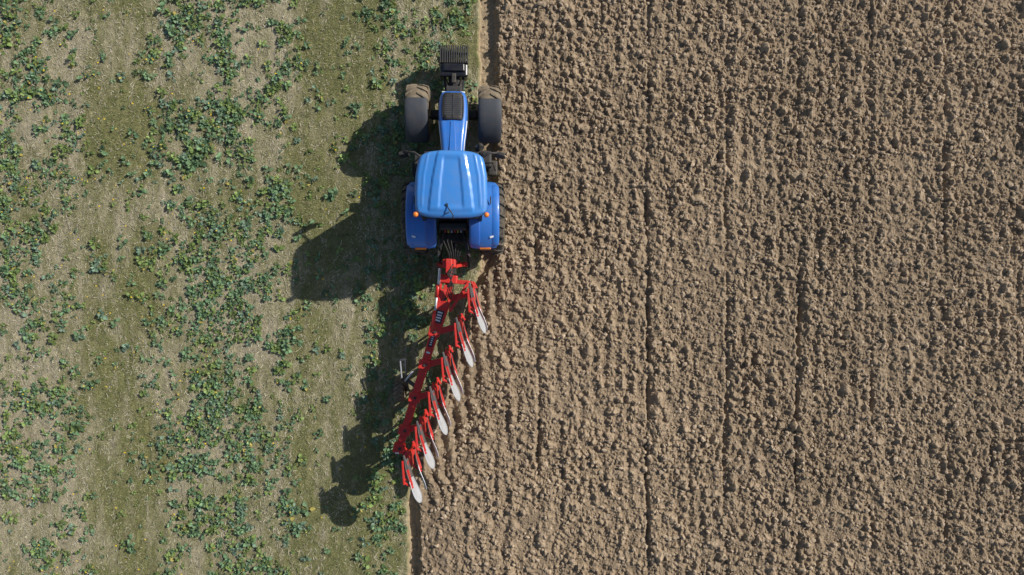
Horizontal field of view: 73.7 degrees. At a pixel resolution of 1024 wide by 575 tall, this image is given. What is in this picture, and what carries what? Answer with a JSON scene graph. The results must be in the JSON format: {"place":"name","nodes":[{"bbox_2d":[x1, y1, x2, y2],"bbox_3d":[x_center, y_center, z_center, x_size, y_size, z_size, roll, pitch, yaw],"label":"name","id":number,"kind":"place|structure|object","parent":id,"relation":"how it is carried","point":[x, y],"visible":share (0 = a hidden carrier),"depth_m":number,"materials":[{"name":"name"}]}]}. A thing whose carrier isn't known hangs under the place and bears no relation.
{"place":"outdoors","nodes":[
{"label":"outdoors","id":0,"kind":"place"},
{"bbox_2d":[0,0,479,574],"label":"grass","id":1,"kind":"structure","parent":0,"point":[298,200],"depth_m":18.99,"materials":[{"name":"green plant"}]},
{"bbox_2d":[393,379,406,400],"bbox_3d":[-3.060,2.800,18.660,0.300,0.620,0.620,0,90,0],"label":"depth wheel tyre","id":2,"kind":"object","parent":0,"point":[398,391],"visible":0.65,"depth_m":18.41,"materials":[{"name":"black rubber"}]},
{"bbox_2d":[404,370,413,381],"bbox_3d":[-2.720,2.340,18.070,0.060,0.193,0.389,41,90,0],"label":"wheel ram","id":3,"kind":"object","parent":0,"point":[409,375],"visible":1,"depth_m":18.05,"materials":[{"name":"silver metal"}]},
{"bbox_2d":[446,259,451,273],"bbox_3d":[-1.620,-0.550,17.540,0.160,0.140,0.380,0,90,0],"label":"headstock top","id":4,"kind":"object","parent":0,"point":[448,263],"visible":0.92,"depth_m":17.47,"materials":[{"name":"red metal"}]},
{"bbox_2d":[437,262,467,266],"bbox_3d":[-1.610,-0.620,18.380,0.820,0.140,0.120,0,90,0],"label":"headstock cross","id":5,"kind":"object","parent":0,"point":[466,264],"visible":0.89,"depth_m":18.31,"materials":[{"name":"red metal"}]},
{"bbox_2d":[0,0,1023,574],"bbox_3d":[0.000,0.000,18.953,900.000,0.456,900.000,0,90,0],"label":"ground","id":6,"kind":"structure","parent":0,"point":[686,154],"depth_m":18.95,"materials":[{"name":"soil"}]},
{"bbox_2d":[1,9,365,574],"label":"wild flowers","id":7,"kind":"object","parent":6,"relation":"on","point":[131,296],"visible":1,"depth_m":18.86,"materials":[{"name":"green plant"}]},
{"bbox_2d":[0,0,477,574],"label":"cover crop plants","id":8,"kind":"object","parent":6,"relation":"on","point":[192,164],"visible":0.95,"depth_m":18.94,"materials":[{"name":"green plant"}]},
{"bbox_2d":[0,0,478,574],"bbox_3d":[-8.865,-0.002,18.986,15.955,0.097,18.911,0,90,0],"label":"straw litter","id":9,"kind":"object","parent":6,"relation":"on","point":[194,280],"visible":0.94,"depth_m":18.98,"materials":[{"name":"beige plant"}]},
{"bbox_2d":[393,377,406,402],"bbox_3d":[-3.060,2.800,18.660,0.303,0.680,0.680,0,90,0],"label":"wheel","id":10,"kind":"object","parent":6,"relation":"on","point":[403,399],"visible":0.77,"depth_m":18.41,"materials":[{"name":"black rubber"}]},
{"bbox_2d":[398,45,504,267],"bbox_3d":[-1.508,-3.457,17.489,2.646,3.126,5.866,0,90,-3],"label":"tractor","id":11,"kind":"object","parent":6,"relation":"on","point":[451,193],"visible":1,"depth_m":17.21,"materials":[{"name":"metal"}]},
{"bbox_2d":[442,259,457,268],"bbox_3d":[-1.620,-0.620,18.000,0.340,0.900,0.220,0,90,0],"label":"headstock","id":12,"kind":"object","parent":11,"relation":"attached to","point":[454,261],"visible":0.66,"depth_m":17.55,"materials":[{"name":"red paint"}]},
{"bbox_2d":[445,266,453,298],"bbox_3d":[-1.602,-0.140,17.579,0.160,0.343,0.922,9,90,0],"label":"plough hose","id":13,"kind":"object","parent":12,"relation":"attached to","point":[449,283],"visible":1,"depth_m":17.53,"materials":[{"name":"black plastic"}]},
{"bbox_2d":[447,264,453,298],"bbox_3d":[-1.575,-0.150,17.580,0.174,0.343,0.912,0,90,0],"label":"plough hose","id":14,"kind":"object","parent":12,"relation":"attached to","point":[451,281],"visible":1,"depth_m":17.51,"materials":[{"name":"black plastic"}]},
{"bbox_2d":[455,263,464,267],"bbox_3d":[-1.370,-0.585,18.000,0.274,0.719,0.094,-21,90,0],"label":"turnover yoke","id":15,"kind":"object","parent":12,"relation":"attached to","point":[460,265],"visible":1,"depth_m":17.93,"materials":[{"name":"red paint"}]},
{"bbox_2d":[409,0,1023,574],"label":"soil clods","id":16,"kind":"object","parent":6,"relation":"on","point":[777,324],"visible":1,"depth_m":18.89,"materials":[{"name":"brown soil"}]},
{"bbox_3d":[-2.980,4.280,17.980,0.200,0.200,0.160,0,90,0],"label":"beam end","id":17,"kind":"object","parent":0,"visible":0},
{"bbox_2d":[397,285,452,443],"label":"beam","id":18,"kind":"structure","parent":17,"relation":"on","point":[417,388],"depth_m":17.88,"materials":[{"name":"red metal"}]},
{"bbox_2d":[392,441,405,453],"bbox_3d":[-2.965,4.215,17.979,0.300,0.230,0.245,12,90,0],"label":"beam clamp","id":19,"kind":"object","parent":18,"relation":"attached to","point":[396,446],"visible":0.92,"depth_m":17.86,"materials":[{"name":"red metal"}]},
{"bbox_2d":[398,424,410,435],"bbox_3d":[-2.823,3.748,17.973,0.300,0.230,0.245,12,90,0],"label":"beam clamp","id":20,"kind":"object","parent":18,"relation":"attached to","point":[401,430],"visible":0.9,"depth_m":17.86,"materials":[{"name":"red metal"}]},
{"bbox_2d":[406,379,414,386],"bbox_3d":[-2.670,2.535,18.100,0.389,0.280,0.090,30,90,0],"label":"wheel arm","id":21,"kind":"object","parent":18,"relation":"attached to","point":[410,382],"visible":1,"depth_m":18.06},
{"bbox_2d":[409,424,416,431],"bbox_3d":[-2.568,3.678,17.946,0.437,0.188,0.169,-19,90,0],"label":"side arm","id":22,"kind":"object","parent":18,"relation":"attached to","point":[412,429],"visible":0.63,"depth_m":17.88},
{"bbox_2d":[419,417,425,432],"bbox_3d":[-2.348,3.608,17.920,0.140,0.220,0.400,-6,90,0],"label":"leg bracket","id":23,"kind":"object","parent":22,"relation":"attached to","point":[424,427],"visible":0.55,"depth_m":17.81,"materials":[{"name":"red metal"}]},
{"bbox_2d":[408,391,420,402],"bbox_3d":[-2.560,2.886,17.961,0.300,0.230,0.245,12,90,0],"label":"beam clamp","id":24,"kind":"object","parent":18,"relation":"attached to","point":[412,396],"visible":0.9,"depth_m":17.85,"materials":[{"name":"red metal"}]},
{"bbox_2d":[418,359,430,369],"bbox_3d":[-2.297,2.024,17.949,0.300,0.230,0.245,12,90,0],"label":"beam clamp","id":25,"kind":"object","parent":18,"relation":"attached to","point":[422,363],"visible":0.94,"depth_m":17.83,"materials":[{"name":"red metal"}]},
{"bbox_2d":[420,390,430,399],"bbox_3d":[-2.273,2.816,17.940,0.494,0.178,0.169,-17,90,0],"label":"side arm","id":26,"kind":"object","parent":18,"relation":"attached to","point":[424,395],"visible":0.53,"depth_m":17.87},
{"bbox_2d":[431,384,438,399],"bbox_3d":[-2.021,2.746,17.920,0.140,0.220,0.400,-6,90,0],"label":"leg bracket","id":27,"kind":"object","parent":26,"relation":"attached to","point":[437,396],"visible":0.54,"depth_m":17.82,"materials":[{"name":"red metal"}]},
{"bbox_2d":[428,336,434,346],"bbox_3d":[-2.102,1.401,17.845,0.100,0.008,0.317,17,90,0],"label":"decal strip","id":28,"kind":"object","parent":18,"relation":"on","point":[429,345],"visible":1,"depth_m":17.84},
{"bbox_2d":[428,327,439,336],"bbox_3d":[-2.034,1.162,17.937,0.300,0.230,0.245,12,90,0],"label":"beam clamp","id":29,"kind":"object","parent":18,"relation":"attached to","point":[436,334],"visible":0.78,"depth_m":17.82,"materials":[{"name":"red metal"}]},
{"bbox_2d":[431,298,437,331],"bbox_3d":[-2.022,0.634,17.825,0.103,0.105,1.038,6,90,0],"label":"hydraulic cylinder","id":30,"kind":"object","parent":18,"relation":"on","point":[433,321],"depth_m":17.79,"materials":[{"name":"metal"}]},
{"bbox_2d":[430,358,443,366],"bbox_3d":[-1.978,1.954,17.934,0.552,0.167,0.169,-15,90,0],"label":"side arm","id":31,"kind":"object","parent":18,"relation":"attached to","point":[437,361],"visible":0.49,"depth_m":17.87},
{"bbox_2d":[444,351,450,366],"bbox_3d":[-1.694,1.884,17.920,0.140,0.220,0.400,-6,90,0],"label":"leg bracket","id":32,"kind":"object","parent":31,"relation":"attached to","point":[449,360],"visible":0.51,"depth_m":17.81,"materials":[{"name":"red metal"}]},
{"bbox_2d":[430,289,453,330],"bbox_3d":[-1.858,0.600,17.929,0.359,0.234,1.089,17,90,0],"label":"beam sleeve","id":33,"kind":"object","parent":18,"relation":"attached to","point":[443,307],"visible":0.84,"depth_m":17.82,"materials":[{"name":"red paint"}]},
{"bbox_2d":[435,268,441,297],"bbox_3d":[-1.913,-0.125,17.747,0.110,0.288,0.780,9,90,0],"label":"turnover ram","id":34,"kind":"object","parent":33,"relation":"attached to","point":[439,276],"depth_m":17.73,"materials":[{"name":"metal"}]},
{"bbox_2d":[435,309,443,323],"bbox_3d":[-1.907,0.762,17.815,0.200,0.008,0.340,17,90,0],"label":"decal plate","id":35,"kind":"object","parent":33,"relation":"on","point":[442,314],"visible":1,"depth_m":17.81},
{"bbox_2d":[438,294,449,303],"bbox_3d":[-1.772,0.300,17.925,0.300,0.230,0.245,12,90,0],"label":"beam clamp","id":36,"kind":"object","parent":18,"relation":"attached to","point":[441,298],"visible":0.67,"depth_m":17.81,"materials":[{"name":"red metal"}]},
{"bbox_2d":[440,324,456,333],"bbox_3d":[-1.683,1.092,17.928,0.612,0.156,0.169,-13,90,0],"label":"side arm","id":37,"kind":"object","parent":18,"relation":"attached to","point":[446,329],"visible":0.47,"depth_m":17.86},
{"bbox_2d":[451,292,466,300],"bbox_3d":[-1.388,0.230,17.922,0.672,0.145,0.169,-12,90,0],"label":"side arm","id":38,"kind":"object","parent":18,"relation":"attached to","point":[455,296],"visible":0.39,"depth_m":17.85},
{"bbox_3d":[-1.640,-0.310,17.935,0.240,0.227,0.636,0,90,0],"label":"turnover shaft","id":39,"kind":"object","parent":18,"relation":"attached to","visible":0},
{"bbox_2d":[440,274,457,283],"bbox_3d":[-1.660,-0.220,17.900,0.460,0.220,0.220,6,90,0],"label":"swivel carrier","id":40,"kind":"object","parent":39,"relation":"attached to","point":[445,278],"visible":0.88,"depth_m":17.79,"materials":[{"name":"red paint"}]},
{"bbox_2d":[457,280,469,284],"bbox_3d":[-1.300,-0.140,17.870,0.406,0.119,0.110,6,90,0],"label":"pivot arm","id":41,"kind":"object","parent":40,"relation":"attached to","point":[462,281],"visible":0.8,"depth_m":17.82},
{"bbox_2d":[449,282,469,311],"bbox_3d":[-1.370,0.240,17.770,0.080,0.090,0.911,33,90,0],"label":"parallel link","id":42,"kind":"object","parent":41,"relation":"on","point":[458,297],"visible":0.97,"depth_m":17.73,"materials":[{"name":"red paint"}]},
{"bbox_3d":[-1.035,0.140,17.670,0.070,0.374,0.232,0,90,0],"label":"upper leg","id":43,"kind":"object","parent":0,"visible":0},
{"bbox_3d":[-1.020,0.150,17.320,0.081,0.432,0.232,0,90,0],"label":"upper leg","id":44,"kind":"object","parent":43,"relation":"on","visible":0},
{"bbox_2d":[467,288,470,311],"bbox_3d":[-1.080,0.320,17.080,0.050,0.119,0.604,-4,90,0],"label":"plow landside","id":45,"kind":"object","parent":44,"relation":"on","point":[468,296],"visible":1,"depth_m":17.03,"materials":[{"name":"red paint"}]},
{"bbox_2d":[472,297,477,313],"bbox_3d":[-0.945,0.390,17.095,0.070,0.059,0.561,-16,90,0],"label":"frog","id":46,"kind":"object","parent":44,"relation":"on","point":[475,306],"visible":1,"depth_m":17.08,"materials":[{"name":"red paint"}]},
{"bbox_2d":[468,283,473,296],"bbox_3d":[-1.025,0.060,17.055,0.089,0.078,0.374,-14,90,0],"label":"plow share","id":47,"kind":"object","parent":46,"relation":"on","point":[471,291],"visible":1,"depth_m":17.03,"materials":[{"name":"metal"}]},
{"bbox_2d":[475,307,485,332],"bbox_3d":[-0.795,0.838,17.279,0.124,0.472,0.700,-21,90,0],"label":"mouldboard","id":48,"kind":"object","parent":46,"relation":"attached to","point":[481,323],"visible":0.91,"depth_m":17.37,"materials":[{"name":"metal"}]},
{"bbox_3d":[-1.362,1.002,17.670,0.070,0.374,0.232,0,90,0],"label":"upper leg","id":49,"kind":"object","parent":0,"visible":0},
{"bbox_3d":[-1.347,1.012,17.320,0.081,0.432,0.232,0,90,0],"label":"upper leg","id":50,"kind":"object","parent":49,"relation":"on","visible":0},
{"bbox_2d":[454,323,457,346],"bbox_3d":[-1.407,1.182,17.080,0.050,0.119,0.604,-4,90,0],"label":"plow landside","id":51,"kind":"object","parent":50,"relation":"on","point":[455,332],"visible":1,"depth_m":17.03,"materials":[{"name":"red paint"}]},
{"bbox_2d":[457,322,464,343],"bbox_3d":[-1.304,1.136,17.242,0.083,0.446,0.549,-13,90,0],"label":"shin","id":52,"kind":"object","parent":50,"relation":"attached to","point":[461,333],"visible":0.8,"depth_m":17.34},
{"bbox_2d":[459,331,465,347],"bbox_3d":[-1.272,1.252,17.095,0.070,0.059,0.561,-16,90,0],"label":"frog","id":53,"kind":"object","parent":50,"relation":"on","point":[461,338],"visible":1,"depth_m":17.08,"materials":[{"name":"red paint"}]},
{"bbox_2d":[455,317,460,331],"bbox_3d":[-1.352,0.922,17.055,0.089,0.078,0.374,-14,90,0],"label":"plow share","id":54,"kind":"object","parent":53,"relation":"on","point":[458,326],"visible":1,"depth_m":17.03,"materials":[{"name":"metal"}]},
{"bbox_2d":[462,341,472,366],"bbox_3d":[-1.122,1.700,17.279,0.124,0.472,0.700,-21,90,0],"label":"mouldboard","id":55,"kind":"object","parent":53,"relation":"attached to","point":[468,356],"visible":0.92,"depth_m":17.37,"materials":[{"name":"metal"}]},
{"bbox_3d":[-1.689,1.864,17.670,0.070,0.374,0.232,0,90,0],"label":"upper leg","id":56,"kind":"object","parent":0,"visible":0},
{"bbox_3d":[-1.674,1.874,17.320,0.081,0.432,0.232,0,90,0],"label":"upper leg","id":57,"kind":"object","parent":56,"relation":"on","visible":0},
{"bbox_2d":[441,357,444,380],"bbox_3d":[-1.734,2.044,17.080,0.050,0.119,0.604,-4,90,0],"label":"plow landside","id":58,"kind":"object","parent":57,"relation":"on","point":[442,368],"visible":1,"depth_m":17.03,"materials":[{"name":"red paint"}]},
{"bbox_2d":[444,356,451,377],"bbox_3d":[-1.631,1.998,17.242,0.083,0.446,0.549,-13,90,0],"label":"shin","id":59,"kind":"object","parent":57,"relation":"attached to","point":[448,367],"visible":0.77,"depth_m":17.34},
{"bbox_2d":[446,366,451,382],"bbox_3d":[-1.599,2.114,17.095,0.070,0.059,0.561,-16,90,0],"label":"frog","id":60,"kind":"object","parent":57,"relation":"on","point":[448,372],"visible":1,"depth_m":17.08,"materials":[{"name":"red paint"}]},
{"bbox_2d":[442,352,447,365],"bbox_3d":[-1.679,1.784,17.055,0.089,0.078,0.374,-14,90,0],"label":"plow share","id":61,"kind":"object","parent":60,"relation":"on","point":[445,360],"visible":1,"depth_m":17.03,"materials":[{"name":"metal"}]},
{"bbox_2d":[449,374,460,400],"bbox_3d":[-1.449,2.562,17.279,0.124,0.472,0.700,-21,90,0],"label":"mouldboard","id":62,"kind":"object","parent":60,"relation":"attached to","point":[456,391],"visible":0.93,"depth_m":17.37,"materials":[{"name":"metal"}]},
{"bbox_3d":[-2.016,2.726,17.670,0.070,0.374,0.232,0,90,0],"label":"upper leg","id":63,"kind":"object","parent":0,"visible":0},
{"bbox_3d":[-2.001,2.736,17.320,0.081,0.432,0.232,0,90,0],"label":"upper leg","id":64,"kind":"object","parent":63,"relation":"on","visible":0},
{"bbox_2d":[428,391,430,415],"bbox_3d":[-2.061,2.906,17.080,0.050,0.119,0.604,-4,90,0],"label":"plow landside","id":65,"kind":"object","parent":64,"relation":"on","point":[429,402],"visible":1,"depth_m":17.03,"materials":[{"name":"red paint"}]},
{"bbox_2d":[433,400,438,416],"bbox_3d":[-1.926,2.976,17.095,0.070,0.059,0.561,-16,90,0],"label":"frog","id":66,"kind":"object","parent":64,"relation":"on","point":[435,407],"visible":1,"depth_m":17.08,"materials":[{"name":"red paint"}]},
{"bbox_2d":[429,386,434,400],"bbox_3d":[-2.006,2.646,17.055,0.089,0.078,0.374,-14,90,0],"label":"plow share","id":67,"kind":"object","parent":66,"relation":"on","point":[432,395],"visible":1,"depth_m":17.03,"materials":[{"name":"metal"}]},
{"bbox_2d":[431,390,438,412],"bbox_3d":[-1.958,2.860,17.242,0.083,0.446,0.549,-13,90,0],"label":"shin","id":68,"kind":"object","parent":66,"relation":"attached to","point":[435,401],"visible":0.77,"depth_m":17.35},
{"bbox_2d":[436,408,447,434],"bbox_3d":[-1.776,3.424,17.279,0.124,0.472,0.700,-21,90,0],"label":"mouldboard","id":69,"kind":"object","parent":66,"relation":"attached to","point":[442,425],"visible":0.94,"depth_m":17.36,"materials":[{"name":"metal"}]},
{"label":"upper leg","id":70,"kind":"object","parent":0,"visible":0},
{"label":"upper leg","id":71,"kind":"object","parent":70,"relation":"on","visible":0},
{"bbox_2d":[415,426,417,449],"bbox_3d":[-2.388,3.768,17.080,0.050,0.119,0.604,-4,90,0],"label":"plow landside","id":72,"kind":"object","parent":71,"relation":"on","point":[416,437],"visible":1,"depth_m":17.03,"materials":[{"name":"red paint"}]},
{"bbox_2d":[419,435,425,451],"bbox_3d":[-2.253,3.838,17.095,0.070,0.059,0.561,-16,90,0],"label":"frog","id":73,"kind":"object","parent":71,"relation":"on","point":[422,442],"visible":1,"depth_m":17.08,"materials":[{"name":"red paint"}]},
{"bbox_2d":[416,421,421,434],"bbox_3d":[-2.333,3.508,17.055,0.089,0.078,0.374,-14,90,0],"label":"plow share","id":74,"kind":"object","parent":73,"relation":"on","point":[419,429],"visible":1,"depth_m":17.03,"materials":[{"name":"metal"}]},
{"bbox_2d":[418,424,425,446],"bbox_3d":[-2.284,3.722,17.242,0.083,0.446,0.549,-13,90,0],"label":"shin","id":75,"kind":"object","parent":73,"relation":"attached to","point":[424,439],"visible":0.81,"depth_m":17.34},
{"bbox_2d":[422,442,434,468],"bbox_3d":[-2.103,4.286,17.279,0.124,0.472,0.700,-21,90,0],"label":"mouldboard","id":76,"kind":"object","parent":73,"relation":"attached to","point":[429,458],"visible":0.94,"depth_m":17.36,"materials":[{"name":"metal"}]},
{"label":"upper leg","id":77,"kind":"object","parent":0,"visible":0},
{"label":"upper leg","id":78,"kind":"object","parent":77,"relation":"on","visible":0},
{"bbox_2d":[401,460,404,484],"bbox_3d":[-2.715,4.630,17.080,0.050,0.119,0.604,-4,90,0],"label":"plow landside","id":79,"kind":"object","parent":78,"relation":"on","point":[403,470],"visible":1,"depth_m":17.03,"materials":[{"name":"red paint"}]},
{"bbox_2d":[405,458,412,481],"bbox_3d":[-2.611,4.584,17.242,0.083,0.446,0.549,-13,90,0],"label":"shin","id":80,"kind":"object","parent":78,"relation":"attached to","point":[410,469],"visible":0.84,"depth_m":17.33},
{"bbox_2d":[407,469,412,485],"bbox_3d":[-2.580,4.700,17.095,0.070,0.059,0.561,-16,90,0],"label":"frog","id":81,"kind":"object","parent":78,"relation":"on","point":[409,476],"visible":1,"depth_m":17.08,"materials":[{"name":"red paint"}]},
{"bbox_2d":[403,455,408,469],"bbox_3d":[-2.660,4.370,17.055,0.089,0.078,0.374,-14,90,0],"label":"plow share","id":82,"kind":"object","parent":81,"relation":"on","point":[405,463],"visible":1,"depth_m":17.03,"materials":[{"name":"metal"}]},
{"bbox_2d":[409,475,421,502],"bbox_3d":[-2.430,5.148,17.279,0.124,0.472,0.700,-21,90,0],"label":"mouldboard","id":83,"kind":"object","parent":81,"relation":"attached to","point":[416,492],"visible":0.98,"depth_m":17.36,"materials":[{"name":"metal"}]},
{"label":"side arm","id":84,"kind":"object","parent":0,"visible":0},
{"bbox_2d":[406,449,413,465],"bbox_3d":[-2.675,4.470,17.920,0.140,0.220,0.400,-6,90,0],"label":"leg bracket","id":85,"kind":"object","parent":84,"relation":"attached to","point":[412,459],"visible":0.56,"depth_m":17.82,"materials":[{"name":"red metal"}]},
{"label":"lower frog","id":86,"kind":"object","parent":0,"visible":0},
{"bbox_2d":[478,306,486,330],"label":"mouldboard","id":87,"kind":"object","parent":86,"relation":"on","point":[479,309],"visible":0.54,"depth_m":18.38,"materials":[{"name":"metal"}]},
{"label":"lower frog","id":88,"kind":"object","parent":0,"visible":0},
{"bbox_2d":[465,338,474,362],"bbox_3d":[-1.122,1.700,18.561,0.124,0.472,0.700,-21,90,0],"label":"mouldboard","id":89,"kind":"object","parent":88,"relation":"on","point":[471,351],"visible":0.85,"depth_m":18.40,"materials":[{"name":"metal"}]},
{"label":"lower frog","id":90,"kind":"object","parent":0,"visible":0},
{"bbox_2d":[453,370,462,394],"bbox_3d":[-1.449,2.562,18.561,0.124,0.472,0.700,-21,90,0],"label":"mouldboard","id":91,"kind":"object","parent":90,"relation":"on","point":[459,384],"visible":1,"depth_m":18.41,"materials":[{"name":"metal"}]},
{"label":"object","id":92,"kind":"object","parent":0,"visible":0},
{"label":"lower ploughshare","id":93,"kind":"object","parent":92,"relation":"attached to","visible":0},
{"bbox_2d":[440,386,445,405],"bbox_3d":[-1.926,2.976,18.745,0.070,0.059,0.561,-16,90,0],"label":"frog","id":94,"kind":"object","parent":93,"relation":"on","point":[442,397],"visible":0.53,"depth_m":18.73,"materials":[{"name":"red paint"}]},
{"bbox_2d":[442,402,450,425],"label":"mouldboard","id":95,"kind":"object","parent":94,"relation":"on","point":[448,418],"visible":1,"depth_m":18.39,"materials":[{"name":"metal"}]},
{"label":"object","id":96,"kind":"object","parent":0,"visible":0},
{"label":"lower ploughshare","id":97,"kind":"object","parent":96,"relation":"attached to","visible":0},
{"bbox_2d":[427,417,433,436],"bbox_3d":[-2.253,3.838,18.745,0.070,0.059,0.561,-16,90,0],"label":"frog","id":98,"kind":"object","parent":97,"relation":"on","point":[430,428],"visible":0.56,"depth_m":18.73,"materials":[{"name":"red paint"}]},
{"bbox_2d":[430,433,438,457],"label":"mouldboard","id":99,"kind":"object","parent":98,"relation":"on","point":[436,451],"visible":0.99,"depth_m":18.39,"materials":[{"name":"metal"}]},
{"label":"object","id":100,"kind":"object","parent":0,"visible":0},
{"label":"lower ploughshare","id":101,"kind":"object","parent":100,"relation":"attached to","visible":0},
{"bbox_2d":[416,452,421,468],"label":"frog","id":102,"kind":"object","parent":101,"relation":"on","point":[418,459],"visible":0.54,"depth_m":18.73,"materials":[{"name":"red paint"}]},
{"bbox_2d":[418,464,426,489],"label":"mouldboard","id":103,"kind":"object","parent":102,"relation":"on","point":[424,483],"visible":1,"depth_m":18.39,"materials":[{"name":"metal"}]}
]}

